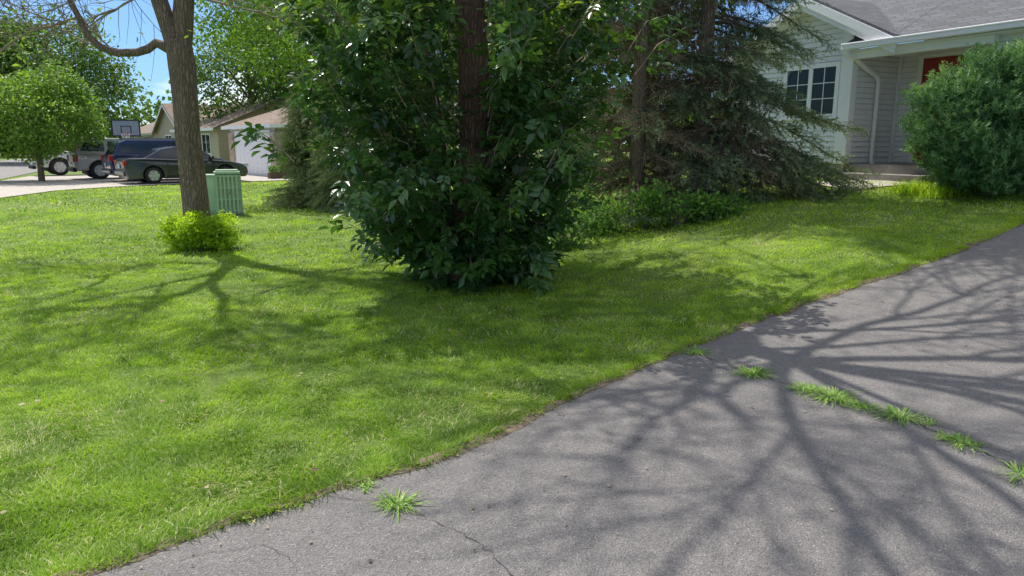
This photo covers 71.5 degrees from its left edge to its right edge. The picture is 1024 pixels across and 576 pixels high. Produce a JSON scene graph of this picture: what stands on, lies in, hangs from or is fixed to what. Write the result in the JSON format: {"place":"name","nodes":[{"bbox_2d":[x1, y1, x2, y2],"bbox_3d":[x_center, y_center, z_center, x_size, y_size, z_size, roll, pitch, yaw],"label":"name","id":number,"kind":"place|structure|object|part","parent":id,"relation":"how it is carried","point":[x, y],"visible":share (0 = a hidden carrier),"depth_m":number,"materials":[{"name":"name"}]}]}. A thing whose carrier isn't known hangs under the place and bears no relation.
{"place":"outdoors","nodes":[
{"label":"outdoors","id":0,"kind":"place"},
{"bbox_2d":[0,158,36,178],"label":"road","id":1,"kind":"structure","parent":0,"point":[13,168],"depth_m":44.76,"materials":[{"name":"concrete"}]},
{"bbox_2d":[130,122,157,137],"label":"house","id":2,"kind":"structure","parent":0,"point":[146,130],"depth_m":64.47,"materials":[{"name":"beige"}]},
{"bbox_2d":[0,175,292,197],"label":"concrete driveway","id":3,"kind":"structure","parent":0,"point":[21,186],"depth_m":29.47,"materials":[{"name":"grey concrete"}]},
{"bbox_2d":[28,150,68,174],"bbox_3d":[-22.117,-6.938,37.556,5.675,1.820,2.260,-9,15,-39],"label":"parked truck","id":4,"kind":"object","parent":3,"relation":"on","point":[57,166],"visible":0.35,"depth_m":35.84,"materials":[{"name":"silver metal"}]},
{"bbox_2d":[66,138,118,178],"bbox_3d":[-18.017,-6.144,33.635,5.075,1.820,2.140,-9,15,-39],"label":"parked truck","id":5,"kind":"object","parent":3,"relation":"on","point":[87,161],"visible":0.36,"depth_m":31.95,"materials":[{"name":"grey paint"}]},
{"bbox_3d":[-18.829,-6.339,31.874,0.950,0.420,0.084,-9,15,-39],"label":"side window","id":6,"kind":"part","parent":5,"relation":"part of","materials":[{"name":"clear glass"}]},
{"bbox_2d":[100,138,222,180],"bbox_3d":[-15.417,-5.752,31.674,4.875,1.830,2.220,-9,15,-39],"label":"parked car","id":7,"kind":"object","parent":3,"relation":"on","point":[126,148],"visible":0.15,"depth_m":30.20,"materials":[{"name":"blue paint"}]},
{"bbox_3d":[-17.056,-5.908,30.253,0.218,0.421,1.528,-9,15,-39],"label":"rear window","id":8,"kind":"part","parent":7,"relation":"part of","materials":[{"name":"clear glass"}]},
{"bbox_3d":[-16.193,-5.895,29.959,0.750,0.450,0.153,-9,15,-39],"label":"side window","id":9,"kind":"part","parent":7,"relation":"part of","materials":[{"name":"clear glass"}]},
{"bbox_3d":[-15.481,-6.012,30.539,0.940,0.490,0.167,-9,15,-39],"label":"side window","id":10,"kind":"part","parent":7,"relation":"part of","materials":[{"name":"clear glass"}]},
{"bbox_3d":[-14.624,-6.137,31.233,1.120,0.520,0.177,-9,15,-39],"label":"side window","id":11,"kind":"part","parent":7,"relation":"part of","materials":[{"name":"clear glass"}]},
{"bbox_2d":[114,147,247,183],"bbox_3d":[-13.767,-5.174,29.751,4.875,1.460,2.160,-9,15,-39],"label":"parked car","id":12,"kind":"object","parent":3,"relation":"on","point":[154,166],"visible":0.74,"depth_m":28.50,"materials":[{"name":"grey paint"}]},
{"bbox_3d":[-14.810,-5.449,28.811,0.601,0.312,1.445,-9,15,-39],"label":"rear window","id":13,"kind":"part","parent":12,"relation":"part of","materials":[{"name":"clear glass"}]},
{"bbox_3d":[-13.916,-5.411,28.580,1.020,0.390,0.164,-9,15,-39],"label":"side window","id":14,"kind":"part","parent":12,"relation":"part of","materials":[{"name":"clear glass"}]},
{"bbox_2d":[267,165,289,178],"bbox_3d":[-10.806,-5.396,32.991,1.156,0.679,0.592,-9,15,-39],"label":"planter box","id":15,"kind":"object","parent":3,"relation":"on","point":[271,174],"visible":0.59,"depth_m":32.76,"materials":[{"name":"green plant"}]},
{"bbox_2d":[0,0,924,143],"label":"sky","id":16,"kind":"structure","parent":0,"point":[158,84],"materials":[{"name":"blue"}]},
{"bbox_2d":[0,146,1023,575],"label":"ground","id":17,"kind":"structure","parent":0,"point":[360,446],"depth_m":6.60,"materials":[{"name":"green plant"}]},
{"bbox_2d":[0,2,55,136],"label":"tree","id":18,"kind":"object","parent":17,"relation":"on","point":[13,45],"visible":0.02,"depth_m":58.72,"materials":[{"name":"green plant"}]},
{"bbox_2d":[0,54,108,180],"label":"maple tree","id":19,"kind":"object","parent":17,"relation":"on","point":[15,127],"visible":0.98,"depth_m":29.74,"materials":[{"name":"green plant"}]},
{"bbox_2d":[0,5,150,149],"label":"tree","id":20,"kind":"object","parent":17,"relation":"on","point":[97,59],"visible":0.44,"depth_m":56.48,"materials":[{"name":"green plant"}]},
{"bbox_2d":[111,119,140,137],"bbox_3d":[-20.506,-7.546,38.087,1.360,2.870,1.712,-4,12,-18],"label":"basketball hoop","id":21,"kind":"object","parent":17,"relation":"on","point":[124,128],"visible":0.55,"depth_m":37.56,"materials":[{"name":"plastic"}]},
{"bbox_2d":[151,103,222,137],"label":"house","id":22,"kind":"structure","parent":17,"relation":"on","point":[163,126],"depth_m":53.81,"materials":[{"name":"beige paint"}]},
{"bbox_2d":[0,0,384,218],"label":"tree","id":23,"kind":"object","parent":17,"relation":"on","point":[176,25],"visible":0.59,"depth_m":10.63,"materials":[{"name":"grey plant"}]},
{"bbox_2d":[155,209,242,252],"bbox_3d":[-4.746,-0.895,10.823,1.245,0.670,1.019,0,11,0],"label":"bush","id":24,"kind":"object","parent":17,"relation":"on","point":[194,230],"visible":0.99,"depth_m":10.65,"materials":[{"name":"green plant"}]},
{"bbox_2d":[206,174,215,213],"bbox_3d":[-6.979,-2.198,16.640,0.370,0.920,0.320,-2,12,-8],"label":"utility box","id":25,"kind":"object","parent":17,"relation":"on","point":[210,185],"visible":0.18,"depth_m":16.49,"materials":[{"name":"green plastic"}]},
{"bbox_2d":[207,180,215,210],"bbox_3d":[-6.960,-2.151,16.506,0.260,0.720,0.011,-2,12,-8],"label":"door","id":26,"kind":"structure","parent":25,"relation":"in","point":[210,183],"depth_m":16.50,"materials":[{"name":"green plastic"}]},
{"bbox_2d":[213,169,243,215],"bbox_3d":[-6.496,-2.187,16.280,0.600,1.040,0.480,-5,12,-22],"label":"utility box","id":27,"kind":"object","parent":17,"relation":"on","point":[228,190],"visible":0.9,"depth_m":16.10,"materials":[{"name":"green plastic"}]},
{"bbox_2d":[170,97,288,160],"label":"house","id":28,"kind":"structure","parent":17,"relation":"on","point":[214,140],"depth_m":46.16,"materials":[{"name":"beige"}]},
{"bbox_2d":[201,133,211,154],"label":"window","id":29,"kind":"structure","parent":28,"relation":"in","point":[206,142],"depth_m":46.80,"materials":[{"name":"white paint"}]},
{"bbox_2d":[167,4,322,121],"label":"tree","id":30,"kind":"object","parent":17,"relation":"on","point":[203,77],"visible":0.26,"depth_m":48.41,"materials":[{"name":"green plant"}]},
{"bbox_2d":[261,71,350,207],"bbox_3d":[-5.222,-3.902,18.657,2.872,3.452,2.688,0,11,0],"label":"conifer shrub","id":31,"kind":"object","parent":17,"relation":"on","point":[295,130],"visible":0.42,"depth_m":18.18,"materials":[{"name":"green plant"}]},
{"bbox_2d":[217,0,409,115],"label":"tree","id":32,"kind":"object","parent":17,"relation":"on","point":[277,87],"visible":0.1,"depth_m":43.95,"materials":[{"name":"green plant"}]},
{"bbox_2d":[221,108,454,176],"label":"garage house","id":33,"kind":"structure","parent":17,"relation":"on","point":[270,122],"depth_m":36.14,"materials":[{"name":"white paint"}]},
{"bbox_2d":[234,130,270,175],"bbox_3d":[-13.239,-6.887,36.347,0.040,2.270,5.040,-9,15,-39],"label":"garage door","id":34,"kind":"structure","parent":33,"relation":"in","point":[258,166],"depth_m":36.36,"materials":[{"name":"white paint"}]},
{"bbox_2d":[300,93,381,212],"bbox_3d":[-4.081,-3.349,17.292,2.462,2.910,2.236,0,11,0],"label":"conifer shrub","id":35,"kind":"object","parent":17,"relation":"on","point":[322,194],"visible":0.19,"depth_m":16.99,"materials":[{"name":"green plant"}]},
{"bbox_2d":[192,0,509,162],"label":"tree","id":36,"kind":"object","parent":17,"relation":"on","point":[234,33],"visible":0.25,"depth_m":19.55,"materials":[{"name":"green plant"}]},
{"bbox_2d":[0,79,732,157],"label":"woodland","id":37,"kind":"object","parent":17,"relation":"on","point":[150,110],"depth_m":90.63,"materials":[{"name":"green plant"}]},
{"bbox_2d":[231,0,689,297],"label":"ash tree","id":38,"kind":"object","parent":17,"relation":"on","point":[463,236],"visible":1,"depth_m":7.36,"materials":[{"name":"green plant"}]},
{"bbox_2d":[387,0,582,148],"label":"tree","id":39,"kind":"object","parent":17,"relation":"on","point":[495,21],"depth_m":34.56,"materials":[{"name":"green plant"}]},
{"bbox_2d":[54,220,1023,575],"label":"soil edge","id":40,"kind":"object","parent":17,"relation":"on","point":[518,426],"visible":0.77,"depth_m":3.89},
{"bbox_2d":[392,0,688,169],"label":"tree","id":41,"kind":"object","parent":17,"relation":"on","point":[605,70],"visible":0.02,"depth_m":22.98,"materials":[{"name":"green plant"}]},
{"bbox_2d":[545,206,605,247],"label":"weedy plant","id":42,"kind":"object","parent":17,"relation":"on","point":[565,238],"visible":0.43,"depth_m":10.36,"materials":[{"name":"green plant"}]},
{"bbox_2d":[566,180,621,236],"bbox_3d":[1.106,-1.253,11.076,1.214,0.930,1.139,0,11,0],"label":"weedy plant","id":43,"kind":"object","parent":17,"relation":"on","point":[596,212],"visible":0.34,"depth_m":11.00,"materials":[{"name":"green plant"}]},
{"bbox_2d":[486,0,747,163],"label":"tree","id":44,"kind":"object","parent":17,"relation":"on","point":[629,68],"visible":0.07,"depth_m":22.49,"materials":[{"name":"green plant"}]},
{"bbox_2d":[572,186,666,233],"bbox_3d":[1.660,-1.196,10.910,1.585,0.721,1.130,0,11,0],"label":"weedy plant","id":45,"kind":"object","parent":17,"relation":"on","point":[617,227],"visible":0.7,"depth_m":10.88,"materials":[{"name":"green plant"}]},
{"bbox_2d":[527,0,759,224],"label":"spruce tree","id":46,"kind":"object","parent":17,"relation":"on","point":[638,138],"visible":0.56,"depth_m":11.87,"materials":[{"name":"green plant"}]},
{"bbox_2d":[616,176,679,228],"bbox_3d":[2.092,-1.312,10.962,0.943,0.807,0.788,6,13,27],"label":"weedy plant","id":47,"kind":"object","parent":17,"relation":"on","point":[644,193],"visible":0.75,"depth_m":10.87,"materials":[{"name":"green plant"}]},
{"bbox_2d":[637,178,713,227],"bbox_3d":[2.465,-1.307,10.828,1.132,0.733,1.067,7,13,32],"label":"weedy plant","id":48,"kind":"object","parent":17,"relation":"on","point":[679,218],"visible":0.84,"depth_m":10.65,"materials":[{"name":"green plant"}]},
{"bbox_2d":[673,191,734,220],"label":"weedy plant","id":49,"kind":"object","parent":17,"relation":"on","point":[712,204],"visible":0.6,"depth_m":10.73,"materials":[{"name":"green plant"}]},
{"bbox_2d":[695,189,756,216],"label":"weedy plant","id":50,"kind":"object","parent":17,"relation":"on","point":[742,202],"visible":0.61,"depth_m":10.96,"materials":[{"name":"green plant"}]},
{"bbox_2d":[610,0,883,204],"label":"spruce tree","id":51,"kind":"object","parent":17,"relation":"on","point":[733,133],"visible":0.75,"depth_m":11.87,"materials":[{"name":"green plant"}]},
{"bbox_2d":[723,0,1023,182],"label":"house","id":52,"kind":"structure","parent":17,"relation":"on","point":[865,86],"depth_m":14.15,"materials":[{"name":"white"}]},
{"bbox_2d":[779,61,840,120],"bbox_3d":[6.176,-4.068,14.771,0.054,1.110,1.440,-6,13,-28],"label":"window","id":53,"kind":"structure","parent":52,"relation":"in","point":[820,83],"depth_m":14.62,"materials":[{"name":"white paint"}]},
{"bbox_2d":[913,55,966,161],"bbox_3d":[8.392,-3.478,13.896,0.052,2.000,0.920,-6,13,-28],"label":"door","id":54,"kind":"structure","parent":52,"relation":"in","point":[931,63],"depth_m":13.90,"materials":[{"name":"red paint"}]},
{"bbox_2d":[875,178,937,194],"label":"daylily clump","id":55,"kind":"object","parent":17,"relation":"on","point":[902,190],"visible":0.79,"depth_m":11.36,"materials":[{"name":"green plant"}]},
{"bbox_2d":[905,181,972,198],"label":"daylily clump","id":56,"kind":"object","parent":17,"relation":"on","point":[940,192],"visible":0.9,"depth_m":10.85,"materials":[{"name":"green plant"}]},
{"bbox_2d":[898,35,1023,195],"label":"arborvitae shrub","id":57,"kind":"object","parent":17,"relation":"on","point":[966,123],"visible":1,"depth_m":10.23,"materials":[{"name":"green plant"}]},
{"bbox_2d":[92,225,1023,575],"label":"driveway","id":58,"kind":"structure","parent":0,"point":[772,481],"depth_m":3.45,"materials":[{"name":"grey asphalt"}]},
{"bbox_2d":[356,477,379,493],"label":"weed tuft","id":59,"kind":"object","parent":58,"relation":"on","point":[371,484],"visible":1,"depth_m":3.34,"materials":[{"name":"green plant"}]},
{"bbox_2d":[360,487,440,523],"bbox_3d":[-0.501,0.950,3.188,0.326,0.036,0.300,9,15,39],"label":"weed tuft","id":60,"kind":"object","parent":58,"relation":"on","point":[390,502],"visible":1,"depth_m":3.18,"materials":[{"name":"green plant"}]},
{"bbox_2d":[0,217,1018,575],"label":"fallen leaf bits","id":61,"kind":"object","parent":58,"relation":"on","point":[558,413],"visible":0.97,"depth_m":4.24,"materials":[{"name":"plant"}]},
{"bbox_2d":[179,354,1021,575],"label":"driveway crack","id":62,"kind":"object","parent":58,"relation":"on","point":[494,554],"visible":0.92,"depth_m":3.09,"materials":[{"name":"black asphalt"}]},
{"bbox_2d":[675,345,715,356],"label":"weed tuft","id":63,"kind":"object","parent":58,"relation":"on","point":[695,351],"visible":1,"depth_m":5.41,"materials":[{"name":"green plant"}]},
{"bbox_2d":[727,363,781,380],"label":"weed tuft","id":64,"kind":"object","parent":58,"relation":"on","point":[755,372],"visible":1,"depth_m":4.92,"materials":[{"name":"green plant"}]},
{"bbox_2d":[783,380,835,394],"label":"weed tuft","id":65,"kind":"object","parent":58,"relation":"on","point":[803,387],"visible":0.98,"depth_m":4.61,"materials":[{"name":"green plant"}]},
{"bbox_2d":[797,385,867,409],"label":"weed tuft","id":66,"kind":"object","parent":58,"relation":"on","point":[835,395],"visible":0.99,"depth_m":4.45,"materials":[{"name":"green plant"}]},
{"bbox_2d":[841,399,885,413],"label":"weed tuft","id":67,"kind":"object","parent":58,"relation":"on","point":[864,406],"visible":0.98,"depth_m":4.29,"materials":[{"name":"green plant"}]},
{"bbox_2d":[862,403,932,427],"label":"weed tuft","id":68,"kind":"object","parent":58,"relation":"on","point":[900,415],"visible":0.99,"depth_m":4.13,"materials":[{"name":"green plant"}]},
{"bbox_2d":[913,416,944,426],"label":"weed tuft","id":69,"kind":"object","parent":58,"relation":"on","point":[929,421],"visible":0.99,"depth_m":4.04,"materials":[{"name":"green plant"}]},
{"bbox_2d":[933,429,959,440],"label":"weed tuft","id":70,"kind":"object","parent":58,"relation":"on","point":[948,436],"visible":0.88,"depth_m":3.86,"materials":[{"name":"green plant"}]},
{"bbox_2d":[928,431,994,454],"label":"weed tuft","id":71,"kind":"object","parent":58,"relation":"on","point":[960,439],"visible":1,"depth_m":3.77,"materials":[{"name":"green plant"}]},
{"bbox_2d":[994,457,1023,487],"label":"weed tuft","id":72,"kind":"object","parent":58,"relation":"on","point":[1015,468],"visible":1,"depth_m":3.47,"materials":[{"name":"green plant"}]},
{"bbox_2d":[815,180,906,187],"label":"path","id":73,"kind":"structure","parent":0,"point":[881,181],"depth_m":12.80,"materials":[{"name":"concrete"}]}
]}

